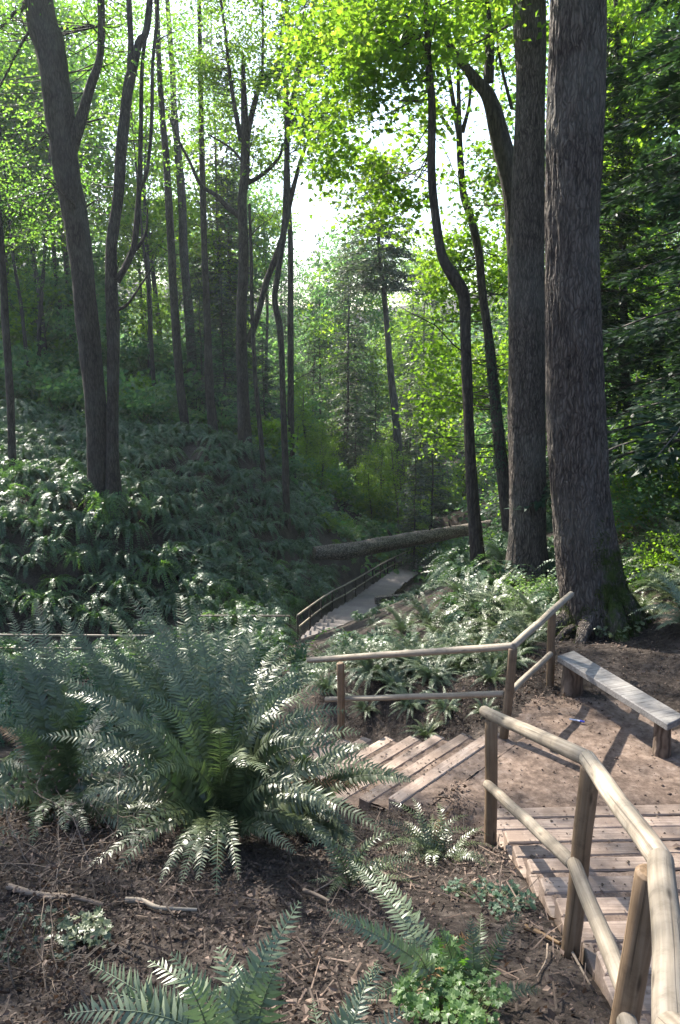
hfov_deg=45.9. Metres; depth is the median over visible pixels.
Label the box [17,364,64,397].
leafy shrub
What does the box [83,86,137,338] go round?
background conifer
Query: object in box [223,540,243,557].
sword fern
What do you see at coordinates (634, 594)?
sword fern
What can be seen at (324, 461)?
background maple
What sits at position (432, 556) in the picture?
leafy shrub
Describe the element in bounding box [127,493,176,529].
sword fern
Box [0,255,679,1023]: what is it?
ground
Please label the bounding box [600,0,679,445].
drooping conifer
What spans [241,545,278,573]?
sword fern
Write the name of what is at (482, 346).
background conifer
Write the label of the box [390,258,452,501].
background conifer
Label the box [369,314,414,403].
background maple
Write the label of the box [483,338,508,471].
ivy
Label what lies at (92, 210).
background conifer
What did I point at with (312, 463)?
leafy shrub
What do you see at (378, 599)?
retaining timber
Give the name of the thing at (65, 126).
maple tree
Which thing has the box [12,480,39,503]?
sword fern
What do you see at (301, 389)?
background maple
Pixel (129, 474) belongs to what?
sword fern
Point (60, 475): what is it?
sword fern
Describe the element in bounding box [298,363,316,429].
background maple
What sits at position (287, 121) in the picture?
maple tree
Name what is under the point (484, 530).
leafy shrub
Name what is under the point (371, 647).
sword fern
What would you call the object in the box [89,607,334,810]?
sword fern
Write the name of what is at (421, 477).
background maple
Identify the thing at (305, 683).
sword fern
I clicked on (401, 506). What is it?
leafy shrub
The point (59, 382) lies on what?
leafy shrub
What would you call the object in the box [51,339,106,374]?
leafy shrub
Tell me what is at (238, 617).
sword fern
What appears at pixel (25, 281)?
background maple
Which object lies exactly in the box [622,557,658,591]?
leafy shrub
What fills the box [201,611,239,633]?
sword fern
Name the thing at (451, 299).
background maple
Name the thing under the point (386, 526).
leafy shrub
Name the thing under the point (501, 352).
background maple
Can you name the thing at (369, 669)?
sword fern
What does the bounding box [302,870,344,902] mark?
fallen branch
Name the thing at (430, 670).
sword fern
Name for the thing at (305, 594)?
sword fern
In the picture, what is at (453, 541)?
undergrowth
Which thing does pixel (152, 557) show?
sword fern
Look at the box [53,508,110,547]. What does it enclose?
sword fern
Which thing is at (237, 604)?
sword fern
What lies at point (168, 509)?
sword fern
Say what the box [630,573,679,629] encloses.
sword fern
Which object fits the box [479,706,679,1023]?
pole railing
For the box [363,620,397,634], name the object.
sword fern
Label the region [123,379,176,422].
leafy shrub
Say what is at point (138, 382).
leafy shrub
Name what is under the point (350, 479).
leafy shrub
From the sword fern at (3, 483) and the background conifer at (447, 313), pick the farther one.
the background conifer at (447, 313)
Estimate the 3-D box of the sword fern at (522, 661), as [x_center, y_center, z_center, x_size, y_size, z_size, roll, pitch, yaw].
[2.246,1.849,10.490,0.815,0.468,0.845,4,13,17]
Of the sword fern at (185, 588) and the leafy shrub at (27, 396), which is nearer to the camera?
the sword fern at (185, 588)
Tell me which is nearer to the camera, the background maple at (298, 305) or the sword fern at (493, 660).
the sword fern at (493, 660)
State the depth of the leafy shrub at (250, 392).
70.78 m
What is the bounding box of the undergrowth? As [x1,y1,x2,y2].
[12,270,679,582]
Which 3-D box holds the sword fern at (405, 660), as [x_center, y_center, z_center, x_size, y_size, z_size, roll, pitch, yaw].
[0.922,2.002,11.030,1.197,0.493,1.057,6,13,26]
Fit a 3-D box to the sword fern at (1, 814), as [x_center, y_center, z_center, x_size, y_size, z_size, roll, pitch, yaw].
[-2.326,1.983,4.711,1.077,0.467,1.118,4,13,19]
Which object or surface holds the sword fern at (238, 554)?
on the ground
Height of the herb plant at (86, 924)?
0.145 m
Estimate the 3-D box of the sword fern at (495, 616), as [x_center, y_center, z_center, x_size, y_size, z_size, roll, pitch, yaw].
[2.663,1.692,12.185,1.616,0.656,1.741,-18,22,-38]
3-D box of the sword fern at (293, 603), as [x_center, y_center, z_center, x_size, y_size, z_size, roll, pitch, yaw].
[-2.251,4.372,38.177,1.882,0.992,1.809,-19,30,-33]
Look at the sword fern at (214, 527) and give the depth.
39.19 m
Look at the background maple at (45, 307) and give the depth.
70.66 m
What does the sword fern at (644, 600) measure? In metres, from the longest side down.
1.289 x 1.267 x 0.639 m
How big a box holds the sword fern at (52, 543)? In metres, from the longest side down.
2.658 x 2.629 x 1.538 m
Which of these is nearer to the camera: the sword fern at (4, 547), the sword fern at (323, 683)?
the sword fern at (323, 683)
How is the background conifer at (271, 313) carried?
on the ground
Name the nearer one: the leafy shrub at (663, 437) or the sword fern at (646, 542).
the sword fern at (646, 542)
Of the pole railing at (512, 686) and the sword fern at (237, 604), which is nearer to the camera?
the pole railing at (512, 686)
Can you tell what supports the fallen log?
on the ground
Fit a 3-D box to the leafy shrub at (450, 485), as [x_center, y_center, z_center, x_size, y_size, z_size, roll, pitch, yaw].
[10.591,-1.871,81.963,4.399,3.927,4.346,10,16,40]
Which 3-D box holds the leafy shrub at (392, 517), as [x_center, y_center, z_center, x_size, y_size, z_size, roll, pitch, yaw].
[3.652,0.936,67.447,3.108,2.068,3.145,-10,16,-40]
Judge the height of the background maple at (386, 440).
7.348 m
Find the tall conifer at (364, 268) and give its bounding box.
[325,157,441,516]
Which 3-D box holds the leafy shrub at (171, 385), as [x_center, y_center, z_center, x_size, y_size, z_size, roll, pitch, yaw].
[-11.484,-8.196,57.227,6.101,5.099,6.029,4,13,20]
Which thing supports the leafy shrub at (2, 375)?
on the ground
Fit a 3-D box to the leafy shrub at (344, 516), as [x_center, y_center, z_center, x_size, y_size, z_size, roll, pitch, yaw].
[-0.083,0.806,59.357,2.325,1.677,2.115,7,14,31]
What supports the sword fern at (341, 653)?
on the ground
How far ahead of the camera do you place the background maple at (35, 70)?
60.81 m
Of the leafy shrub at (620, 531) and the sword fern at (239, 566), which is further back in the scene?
the sword fern at (239, 566)
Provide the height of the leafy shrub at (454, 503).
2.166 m
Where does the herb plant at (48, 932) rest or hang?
on the ground
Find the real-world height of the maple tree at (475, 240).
16.715 m
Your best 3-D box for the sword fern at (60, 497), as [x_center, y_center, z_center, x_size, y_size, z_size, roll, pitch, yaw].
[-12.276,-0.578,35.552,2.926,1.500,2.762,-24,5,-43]
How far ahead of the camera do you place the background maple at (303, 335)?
160.92 m
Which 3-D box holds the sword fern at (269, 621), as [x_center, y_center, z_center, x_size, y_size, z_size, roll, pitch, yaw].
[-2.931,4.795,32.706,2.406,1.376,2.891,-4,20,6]
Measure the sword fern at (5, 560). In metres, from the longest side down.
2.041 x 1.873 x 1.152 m
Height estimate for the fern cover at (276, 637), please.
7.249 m
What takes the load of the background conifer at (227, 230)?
on the ground
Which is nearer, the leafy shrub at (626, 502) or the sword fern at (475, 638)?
the sword fern at (475, 638)
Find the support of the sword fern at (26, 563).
on the ground
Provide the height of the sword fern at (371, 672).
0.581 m
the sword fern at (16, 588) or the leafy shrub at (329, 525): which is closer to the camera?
the sword fern at (16, 588)
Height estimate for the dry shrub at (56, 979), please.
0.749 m
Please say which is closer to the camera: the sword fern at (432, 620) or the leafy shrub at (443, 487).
the sword fern at (432, 620)
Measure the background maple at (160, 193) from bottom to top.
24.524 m
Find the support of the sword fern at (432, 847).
on the ground
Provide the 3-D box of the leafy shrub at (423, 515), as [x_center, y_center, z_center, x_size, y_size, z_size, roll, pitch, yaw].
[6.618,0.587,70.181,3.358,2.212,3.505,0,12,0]
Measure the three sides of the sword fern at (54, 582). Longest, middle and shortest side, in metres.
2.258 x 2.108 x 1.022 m
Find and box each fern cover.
[0,359,343,605]
[0,528,506,686]
[0,531,560,770]
[350,505,552,621]
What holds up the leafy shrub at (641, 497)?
on the ground
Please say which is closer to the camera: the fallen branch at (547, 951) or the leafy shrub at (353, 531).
the fallen branch at (547, 951)
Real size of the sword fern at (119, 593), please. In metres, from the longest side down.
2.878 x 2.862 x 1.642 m
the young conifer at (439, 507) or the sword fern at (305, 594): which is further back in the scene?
the young conifer at (439, 507)
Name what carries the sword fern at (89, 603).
on the ground
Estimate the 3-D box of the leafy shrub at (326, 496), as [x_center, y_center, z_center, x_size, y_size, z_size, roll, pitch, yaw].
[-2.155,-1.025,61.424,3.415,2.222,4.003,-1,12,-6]
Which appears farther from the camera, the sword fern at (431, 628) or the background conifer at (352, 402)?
the background conifer at (352, 402)
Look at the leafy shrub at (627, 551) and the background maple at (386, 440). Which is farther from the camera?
the background maple at (386, 440)
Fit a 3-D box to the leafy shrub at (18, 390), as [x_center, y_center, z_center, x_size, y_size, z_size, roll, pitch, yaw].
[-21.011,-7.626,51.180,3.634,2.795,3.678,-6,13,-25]
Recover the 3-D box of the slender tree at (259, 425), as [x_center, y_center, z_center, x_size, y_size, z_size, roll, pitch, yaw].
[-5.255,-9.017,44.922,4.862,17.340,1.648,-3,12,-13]
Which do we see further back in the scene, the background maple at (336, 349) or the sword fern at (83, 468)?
the background maple at (336, 349)
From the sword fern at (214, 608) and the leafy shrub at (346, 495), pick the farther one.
the leafy shrub at (346, 495)
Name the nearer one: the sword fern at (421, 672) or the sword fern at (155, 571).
the sword fern at (421, 672)
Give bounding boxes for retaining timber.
[374,593,405,604]
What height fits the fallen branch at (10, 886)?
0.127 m
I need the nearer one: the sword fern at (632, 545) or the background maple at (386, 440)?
the sword fern at (632, 545)
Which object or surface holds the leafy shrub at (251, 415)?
on the ground
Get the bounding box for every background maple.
[0,0,146,350]
[0,0,147,342]
[0,16,102,338]
[0,27,39,203]
[0,38,147,371]
[0,44,90,322]
[0,63,114,353]
[0,95,44,312]
[2,165,55,323]
[6,30,140,352]
[11,39,105,337]
[39,222,64,299]
[71,49,212,374]
[82,32,220,350]
[88,134,193,340]
[119,225,195,352]
[119,248,167,330]
[132,177,216,360]
[150,206,209,353]
[153,222,209,353]
[159,117,297,379]
[163,221,253,337]
[176,164,278,380]
[205,165,306,397]
[211,182,335,451]
[249,344,277,390]
[254,305,279,395]
[254,312,283,409]
[258,339,285,383]
[260,243,314,395]
[273,344,307,415]
[276,367,313,432]
[278,285,350,455]
[279,381,324,474]
[284,326,338,441]
[293,278,337,397]
[294,224,418,465]
[294,420,318,466]
[294,421,315,480]
[295,245,413,479]
[295,318,317,360]
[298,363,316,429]
[299,234,400,476]
[303,419,342,472]
[308,438,342,503]
[311,423,333,466]
[313,349,381,481]
[313,355,359,416]
[316,301,368,421]
[317,325,365,429]
[319,427,351,469]
[347,460,376,505]
[351,467,386,524]
[354,441,405,512]
[355,456,379,499]
[358,246,396,381]
[359,226,458,462]
[361,378,384,445]
[367,313,429,455]
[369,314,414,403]
[370,440,416,533]
[376,420,403,465]
[384,459,410,502]
[388,375,413,443]
[393,292,428,370]
[395,504,433,561]
[398,349,447,432]
[401,254,441,351]
[406,407,456,480]
[406,453,442,510]
[427,391,454,459]
[430,350,506,497]
[438,256,470,343]
[455,206,653,512]
[460,299,546,516]
[469,0,679,285]
[469,130,678,364]
[474,263,615,510]
[476,245,507,479]
[488,9,679,429]
[545,36,678,460]
[545,96,672,410]
[603,256,679,426]
[604,125,677,403]
[608,193,678,409]
[611,210,679,385]
[615,144,679,411]
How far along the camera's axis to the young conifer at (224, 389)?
52.58 m
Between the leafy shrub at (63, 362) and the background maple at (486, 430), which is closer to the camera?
the background maple at (486, 430)
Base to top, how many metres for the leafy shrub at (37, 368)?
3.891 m
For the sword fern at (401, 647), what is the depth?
11.05 m
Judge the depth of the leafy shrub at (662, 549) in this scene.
12.36 m
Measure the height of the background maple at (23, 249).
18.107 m
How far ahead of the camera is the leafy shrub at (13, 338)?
62.36 m
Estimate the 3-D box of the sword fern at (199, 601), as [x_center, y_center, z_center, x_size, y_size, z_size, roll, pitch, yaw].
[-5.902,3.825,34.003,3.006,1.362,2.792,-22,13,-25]
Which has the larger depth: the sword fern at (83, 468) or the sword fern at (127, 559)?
the sword fern at (83, 468)
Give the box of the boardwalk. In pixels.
[300,559,434,638]
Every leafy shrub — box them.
[0,304,30,333]
[0,327,35,370]
[0,338,39,381]
[0,350,33,387]
[0,354,53,401]
[0,373,39,403]
[0,378,44,402]
[12,339,64,381]
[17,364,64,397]
[26,326,69,359]
[31,368,82,409]
[32,384,79,414]
[42,345,78,373]
[49,383,84,411]
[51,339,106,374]
[52,361,81,380]
[61,361,141,397]
[67,390,136,421]
[69,367,140,412]
[73,342,125,378]
[101,341,147,380]
[119,385,170,425]
[120,330,168,367]
[120,372,164,399]
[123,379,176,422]
[124,369,173,400]
[131,333,192,373]
[144,363,217,414]
[156,395,190,421]
[164,407,207,426]
[172,329,235,386]
[185,378,234,418]
[188,394,256,438]
[223,381,259,397]
[234,413,298,457]
[249,393,295,424]
[253,435,310,479]
[278,427,304,465]
[296,463,332,496]
[297,454,327,493]
[304,486,333,508]
[315,463,355,495]
[318,511,339,526]
[320,471,359,502]
[322,519,340,531]
[328,462,356,493]
[335,523,362,541]
[336,518,354,534]
[338,514,353,522]
[343,512,382,540]
[348,480,403,520]
[368,511,400,530]
[368,518,411,560]
[373,552,389,563]
[390,497,421,526]
[399,505,433,529]
[418,538,456,560]
[421,484,466,512]
[429,476,461,494]
[432,526,461,551]
[433,492,464,510]
[443,493,465,510]
[482,516,501,539]
[496,570,558,610]
[606,405,679,511]
[607,403,677,490]
[609,439,679,546]
[610,433,679,521]
[610,469,666,540]
[610,474,679,556]
[611,449,679,531]
[615,412,679,502]
[621,543,659,591]
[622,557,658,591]
[623,470,679,529]
[632,527,679,587]
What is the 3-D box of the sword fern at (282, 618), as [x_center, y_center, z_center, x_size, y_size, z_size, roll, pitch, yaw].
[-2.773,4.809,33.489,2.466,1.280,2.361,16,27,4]
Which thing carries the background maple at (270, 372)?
on the ground
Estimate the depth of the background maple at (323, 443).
79.98 m
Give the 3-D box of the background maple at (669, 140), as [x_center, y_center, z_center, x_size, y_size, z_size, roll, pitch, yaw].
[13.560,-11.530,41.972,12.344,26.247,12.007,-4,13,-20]
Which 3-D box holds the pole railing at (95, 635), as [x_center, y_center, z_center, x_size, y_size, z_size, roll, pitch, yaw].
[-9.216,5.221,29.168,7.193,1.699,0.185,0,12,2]
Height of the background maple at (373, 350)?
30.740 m
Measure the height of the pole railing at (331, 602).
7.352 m
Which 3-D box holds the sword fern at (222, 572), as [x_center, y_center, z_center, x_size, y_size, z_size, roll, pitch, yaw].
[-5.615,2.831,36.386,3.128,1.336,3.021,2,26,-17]
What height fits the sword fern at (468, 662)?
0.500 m
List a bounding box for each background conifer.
[51,10,135,328]
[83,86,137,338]
[118,236,138,311]
[162,271,183,332]
[168,7,279,389]
[197,115,270,386]
[223,137,269,371]
[262,288,276,331]
[271,270,311,429]
[273,298,302,433]
[283,269,303,364]
[294,224,342,434]
[303,348,318,399]
[316,306,342,418]
[318,239,384,499]
[338,371,363,469]
[340,301,380,468]
[363,334,390,476]
[378,293,431,494]
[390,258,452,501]
[411,277,463,464]
[411,334,436,449]
[476,295,501,375]
[491,248,507,339]
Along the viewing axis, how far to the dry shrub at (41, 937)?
3.80 m
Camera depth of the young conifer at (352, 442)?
78.08 m
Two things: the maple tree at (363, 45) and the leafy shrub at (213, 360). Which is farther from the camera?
the leafy shrub at (213, 360)
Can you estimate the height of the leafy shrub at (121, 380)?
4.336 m
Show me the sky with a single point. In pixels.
(300, 204)
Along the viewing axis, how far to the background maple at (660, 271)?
57.63 m
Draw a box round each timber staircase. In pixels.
[281,733,515,812]
[497,804,679,1023]
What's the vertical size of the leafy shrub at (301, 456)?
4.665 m
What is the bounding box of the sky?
[0,0,679,310]
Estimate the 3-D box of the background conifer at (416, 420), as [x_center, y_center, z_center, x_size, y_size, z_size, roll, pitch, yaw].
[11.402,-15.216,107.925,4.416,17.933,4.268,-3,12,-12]
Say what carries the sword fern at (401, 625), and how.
on the ground
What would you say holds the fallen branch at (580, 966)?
on the ground
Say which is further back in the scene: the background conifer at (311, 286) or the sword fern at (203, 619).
the background conifer at (311, 286)
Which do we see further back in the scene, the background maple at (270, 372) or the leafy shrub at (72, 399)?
the background maple at (270, 372)
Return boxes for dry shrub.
[0,746,193,919]
[0,845,173,1016]
[0,937,214,1023]
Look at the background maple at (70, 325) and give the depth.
60.51 m
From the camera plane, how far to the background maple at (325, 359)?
106.84 m
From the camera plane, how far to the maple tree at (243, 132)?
44.26 m
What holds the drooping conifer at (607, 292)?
on the ground
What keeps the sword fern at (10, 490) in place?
on the ground
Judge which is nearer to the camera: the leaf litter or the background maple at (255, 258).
the leaf litter
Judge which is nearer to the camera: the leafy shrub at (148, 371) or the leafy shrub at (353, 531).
the leafy shrub at (353, 531)
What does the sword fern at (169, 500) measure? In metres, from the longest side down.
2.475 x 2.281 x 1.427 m
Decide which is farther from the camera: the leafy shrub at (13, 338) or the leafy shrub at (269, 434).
the leafy shrub at (13, 338)
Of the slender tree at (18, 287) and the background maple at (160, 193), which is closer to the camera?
the slender tree at (18, 287)
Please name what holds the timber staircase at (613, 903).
on the ground
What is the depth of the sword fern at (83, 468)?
38.02 m
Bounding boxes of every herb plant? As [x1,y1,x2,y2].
[0,902,80,973]
[45,905,113,950]
[389,958,511,1023]
[426,930,475,985]
[440,876,536,920]
[576,621,644,641]
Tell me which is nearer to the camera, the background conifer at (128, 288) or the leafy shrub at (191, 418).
the leafy shrub at (191, 418)
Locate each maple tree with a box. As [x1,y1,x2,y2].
[0,0,202,508]
[20,0,255,516]
[159,0,372,464]
[224,0,404,533]
[254,0,546,569]
[257,0,545,282]
[378,0,667,590]
[383,6,548,534]
[440,0,656,643]
[546,0,679,435]
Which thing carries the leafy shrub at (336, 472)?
on the ground
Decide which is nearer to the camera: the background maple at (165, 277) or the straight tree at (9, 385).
the straight tree at (9, 385)
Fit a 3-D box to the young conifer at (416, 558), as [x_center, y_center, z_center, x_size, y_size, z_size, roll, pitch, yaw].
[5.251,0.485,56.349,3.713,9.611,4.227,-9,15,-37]
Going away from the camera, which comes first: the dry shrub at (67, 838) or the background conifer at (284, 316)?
the dry shrub at (67, 838)
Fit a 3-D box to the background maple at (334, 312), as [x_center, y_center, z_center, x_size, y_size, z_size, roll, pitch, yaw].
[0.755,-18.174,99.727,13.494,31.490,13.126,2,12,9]
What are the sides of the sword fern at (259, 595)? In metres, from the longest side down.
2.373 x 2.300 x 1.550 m
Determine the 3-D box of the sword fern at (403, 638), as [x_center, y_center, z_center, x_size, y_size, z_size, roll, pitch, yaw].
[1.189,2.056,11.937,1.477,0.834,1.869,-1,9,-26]
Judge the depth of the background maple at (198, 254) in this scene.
74.03 m
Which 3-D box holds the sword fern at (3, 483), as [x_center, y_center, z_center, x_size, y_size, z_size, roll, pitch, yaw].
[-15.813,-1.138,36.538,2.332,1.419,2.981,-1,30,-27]
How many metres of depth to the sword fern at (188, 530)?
37.90 m
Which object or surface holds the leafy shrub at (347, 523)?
on the ground
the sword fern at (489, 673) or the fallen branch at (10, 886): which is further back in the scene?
the sword fern at (489, 673)
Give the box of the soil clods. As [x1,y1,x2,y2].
[0,689,675,1022]
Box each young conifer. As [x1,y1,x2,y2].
[183,280,229,422]
[194,274,255,432]
[249,337,299,471]
[341,413,366,502]
[382,452,440,576]
[403,422,453,558]
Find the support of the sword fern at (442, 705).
on the ground
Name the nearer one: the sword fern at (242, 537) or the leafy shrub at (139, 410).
the sword fern at (242, 537)
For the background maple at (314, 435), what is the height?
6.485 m
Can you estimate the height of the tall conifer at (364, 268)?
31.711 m
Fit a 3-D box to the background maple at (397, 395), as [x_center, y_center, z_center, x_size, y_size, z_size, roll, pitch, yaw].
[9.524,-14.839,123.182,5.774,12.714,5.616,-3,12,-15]
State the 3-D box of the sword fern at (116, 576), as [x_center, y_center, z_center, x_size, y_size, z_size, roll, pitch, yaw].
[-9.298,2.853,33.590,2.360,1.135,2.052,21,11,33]
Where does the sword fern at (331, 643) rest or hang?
on the ground
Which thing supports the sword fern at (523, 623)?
on the ground
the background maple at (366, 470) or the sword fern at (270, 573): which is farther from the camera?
the background maple at (366, 470)
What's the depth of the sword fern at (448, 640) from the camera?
11.07 m
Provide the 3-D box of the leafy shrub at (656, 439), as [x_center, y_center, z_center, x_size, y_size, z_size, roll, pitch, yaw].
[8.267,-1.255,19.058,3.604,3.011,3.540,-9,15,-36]
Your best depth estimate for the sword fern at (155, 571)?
34.12 m
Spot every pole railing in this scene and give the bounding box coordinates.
[0,634,182,649]
[196,615,290,635]
[297,550,412,639]
[306,591,573,740]
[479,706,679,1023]
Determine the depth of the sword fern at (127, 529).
34.84 m
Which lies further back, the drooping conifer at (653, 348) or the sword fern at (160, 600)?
the sword fern at (160, 600)
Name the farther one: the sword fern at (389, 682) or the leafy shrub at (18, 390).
the leafy shrub at (18, 390)
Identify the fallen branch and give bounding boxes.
[6,883,104,905]
[109,942,140,959]
[125,897,196,911]
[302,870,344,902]
[393,875,418,881]
[523,924,560,944]
[536,943,548,977]
[571,952,590,985]
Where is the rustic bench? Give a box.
[557,651,679,758]
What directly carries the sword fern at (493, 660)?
on the ground
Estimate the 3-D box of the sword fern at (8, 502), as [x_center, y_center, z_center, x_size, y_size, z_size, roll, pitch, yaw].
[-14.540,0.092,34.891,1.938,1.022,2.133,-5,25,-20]
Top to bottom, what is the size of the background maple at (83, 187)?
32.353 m
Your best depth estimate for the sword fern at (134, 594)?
32.99 m
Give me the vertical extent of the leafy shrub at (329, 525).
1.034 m
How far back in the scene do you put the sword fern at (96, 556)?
33.77 m
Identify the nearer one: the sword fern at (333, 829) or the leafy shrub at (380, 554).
the sword fern at (333, 829)
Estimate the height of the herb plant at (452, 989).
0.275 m
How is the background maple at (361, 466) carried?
on the ground
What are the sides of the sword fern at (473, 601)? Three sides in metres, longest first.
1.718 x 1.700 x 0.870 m
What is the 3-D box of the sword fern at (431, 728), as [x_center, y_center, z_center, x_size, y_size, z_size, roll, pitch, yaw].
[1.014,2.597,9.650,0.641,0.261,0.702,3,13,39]
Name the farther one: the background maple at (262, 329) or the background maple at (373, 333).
the background maple at (373, 333)
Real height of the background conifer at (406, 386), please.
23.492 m
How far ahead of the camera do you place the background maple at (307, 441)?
72.04 m
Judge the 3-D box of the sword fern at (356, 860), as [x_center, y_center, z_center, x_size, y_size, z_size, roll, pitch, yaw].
[0.114,2.192,5.101,0.779,0.476,0.781,0,12,0]
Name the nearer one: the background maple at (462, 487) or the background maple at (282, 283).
the background maple at (462, 487)
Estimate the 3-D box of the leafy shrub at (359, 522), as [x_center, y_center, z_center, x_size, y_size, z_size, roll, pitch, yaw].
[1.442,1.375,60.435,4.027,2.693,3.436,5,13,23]
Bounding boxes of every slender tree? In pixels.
[0,114,70,366]
[4,44,98,356]
[101,108,197,395]
[203,204,277,488]
[236,131,322,485]
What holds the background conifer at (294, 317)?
on the ground
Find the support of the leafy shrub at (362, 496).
on the ground
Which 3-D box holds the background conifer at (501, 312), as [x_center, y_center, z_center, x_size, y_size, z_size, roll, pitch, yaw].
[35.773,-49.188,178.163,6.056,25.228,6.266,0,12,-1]
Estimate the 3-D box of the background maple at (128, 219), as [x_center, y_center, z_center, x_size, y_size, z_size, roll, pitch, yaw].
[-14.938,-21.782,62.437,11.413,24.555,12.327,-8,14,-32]
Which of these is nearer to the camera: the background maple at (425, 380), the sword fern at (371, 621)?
the sword fern at (371, 621)
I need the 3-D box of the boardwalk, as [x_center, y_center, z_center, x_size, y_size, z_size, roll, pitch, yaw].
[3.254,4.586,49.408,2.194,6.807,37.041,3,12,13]
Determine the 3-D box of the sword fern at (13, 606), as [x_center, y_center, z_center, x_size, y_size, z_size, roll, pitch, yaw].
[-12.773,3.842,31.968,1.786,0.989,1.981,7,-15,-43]
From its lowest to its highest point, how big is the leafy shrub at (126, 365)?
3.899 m
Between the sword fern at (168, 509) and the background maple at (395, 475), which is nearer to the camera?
the sword fern at (168, 509)
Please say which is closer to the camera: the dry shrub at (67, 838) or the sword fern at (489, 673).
the dry shrub at (67, 838)
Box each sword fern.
[0,451,18,470]
[0,459,55,489]
[0,470,14,485]
[0,476,19,502]
[0,483,36,505]
[0,491,22,513]
[0,498,36,538]
[0,499,26,531]
[0,538,24,561]
[0,553,20,578]
[0,571,22,603]
[0,593,26,628]
[0,596,32,617]
[0,598,152,844]
[0,799,25,847]
[2,459,30,471]
[2,576,33,597]
[6,464,46,486]
[6,501,43,517]
[6,547,53,579]
[10,586,72,626]
[11,509,63,539]
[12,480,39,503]
[19,607,72,633]
[23,522,76,572]
[23,589,89,624]
[24,479,73,513]
[29,458,71,485]
[29,483,91,516]
[30,457,76,472]
[32,502,72,531]
[34,574,84,597]
[38,587,413,894]
[46,458,84,477]
[46,464,80,484]
[46,464,95,508]
[46,546,97,575]
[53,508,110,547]
[55,607,192,823]
[58,461,86,480]
[60,602,94,626]
[60,605,120,636]
[63,901,300,1023]
[65,533,122,573]
[70,588,128,625]
[71,479,100,505]
[71,490,136,535]
[71,571,109,599]
[77,508,124,544]
[83,576,152,610]
[89,563,138,598]
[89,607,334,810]
[92,603,143,639]
[98,510,153,553]
[103,547,157,577]
[118,490,150,520]
[118,579,160,609]
[119,460,135,474]
[120,471,130,489]
[121,475,170,502]
[121,481,142,499]
[122,469,143,483]
[123,614,171,639]
[126,554,185,592]
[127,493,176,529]
[134,595,170,619]
[136,551,167,565]
[141,540,198,578]
[142,594,201,625]
[143,476,188,507]
[148,502,183,523]
[149,583,193,606]
[151,492,190,514]
[153,515,195,546]
[159,563,230,605]
[161,564,204,588]
[171,538,201,556]
[172,494,216,528]
[173,553,220,580]
[175,517,204,541]
[175,581,231,616]
[179,607,217,630]
[182,536,229,571]
[188,531,238,562]
[192,596,231,629]
[193,578,240,605]
[195,554,243,593]
[196,518,238,543]
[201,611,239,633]
[212,547,263,591]
[214,603,257,629]
[216,571,260,596]
[218,548,246,569]
[219,601,269,631]
[221,599,252,611]
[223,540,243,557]
[224,592,254,614]
[226,523,256,551]
[236,572,288,598]
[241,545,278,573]
[242,577,286,606]
[246,558,297,586]
[248,698,410,847]
[249,596,286,613]
[249,617,295,634]
[252,598,296,632]
[257,575,288,602]
[257,611,301,635]
[266,558,292,573]
[268,588,300,611]
[272,569,316,602]
[279,559,314,577]
[280,664,311,694]
[284,596,308,618]
[290,582,321,607]
[298,820,419,898]
[301,640,353,680]
[301,664,349,697]
[306,962,405,1023]
[308,640,370,672]
[312,622,380,665]
[323,635,387,675]
[327,861,482,1020]
[330,637,415,679]
[330,644,381,666]
[335,636,408,694]
[345,690,381,720]
[350,643,399,672]
[362,658,423,694]
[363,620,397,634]
[364,624,456,681]
[365,616,380,625]
[371,634,444,681]
[371,798,492,867]
[372,627,449,665]
[374,603,420,633]
[382,619,482,671]
[385,681,436,723]
[393,643,464,690]
[397,590,456,632]
[402,647,461,687]
[402,715,447,739]
[407,594,422,607]
[408,605,492,646]
[419,686,461,723]
[420,631,494,681]
[423,617,518,676]
[425,583,439,593]
[426,565,489,599]
[433,569,521,632]
[438,912,541,1006]
[447,609,509,643]
[456,654,518,687]
[458,639,522,673]
[460,550,491,570]
[461,581,556,624]
[462,594,546,642]
[466,697,499,718]
[477,541,505,566]
[485,629,541,670]
[491,608,563,645]
[491,625,545,655]
[494,558,557,593]
[494,583,558,626]
[617,502,679,553]
[619,530,649,576]
[623,532,679,572]
[626,572,642,597]
[628,546,679,596]
[629,586,668,619]
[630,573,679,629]
[633,568,679,613]
[634,513,679,562]
[639,494,679,528]
[646,554,679,596]
[650,547,679,601]
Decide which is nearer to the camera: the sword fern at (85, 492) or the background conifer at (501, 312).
the sword fern at (85, 492)
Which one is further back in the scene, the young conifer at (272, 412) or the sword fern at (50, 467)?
the young conifer at (272, 412)
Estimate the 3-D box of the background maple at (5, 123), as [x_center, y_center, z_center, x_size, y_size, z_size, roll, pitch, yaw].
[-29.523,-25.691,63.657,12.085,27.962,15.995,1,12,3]
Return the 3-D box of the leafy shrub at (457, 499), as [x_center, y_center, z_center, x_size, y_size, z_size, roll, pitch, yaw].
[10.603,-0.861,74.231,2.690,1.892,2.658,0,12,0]
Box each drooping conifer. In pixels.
[480,17,666,534]
[505,0,679,511]
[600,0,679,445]
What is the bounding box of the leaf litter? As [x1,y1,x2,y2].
[0,601,679,1023]
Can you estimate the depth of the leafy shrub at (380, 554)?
57.55 m
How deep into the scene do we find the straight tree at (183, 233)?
62.40 m
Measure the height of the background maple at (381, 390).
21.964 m
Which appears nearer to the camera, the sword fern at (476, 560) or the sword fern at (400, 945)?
the sword fern at (400, 945)
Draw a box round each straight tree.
[0,45,62,469]
[107,0,235,425]
[111,0,220,375]
[167,0,267,435]
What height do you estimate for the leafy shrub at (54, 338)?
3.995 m
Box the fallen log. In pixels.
[312,520,493,559]
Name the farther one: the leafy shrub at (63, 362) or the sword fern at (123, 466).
the leafy shrub at (63, 362)
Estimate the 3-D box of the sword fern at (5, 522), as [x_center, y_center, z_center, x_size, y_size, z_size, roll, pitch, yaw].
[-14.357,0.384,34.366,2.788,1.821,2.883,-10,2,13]

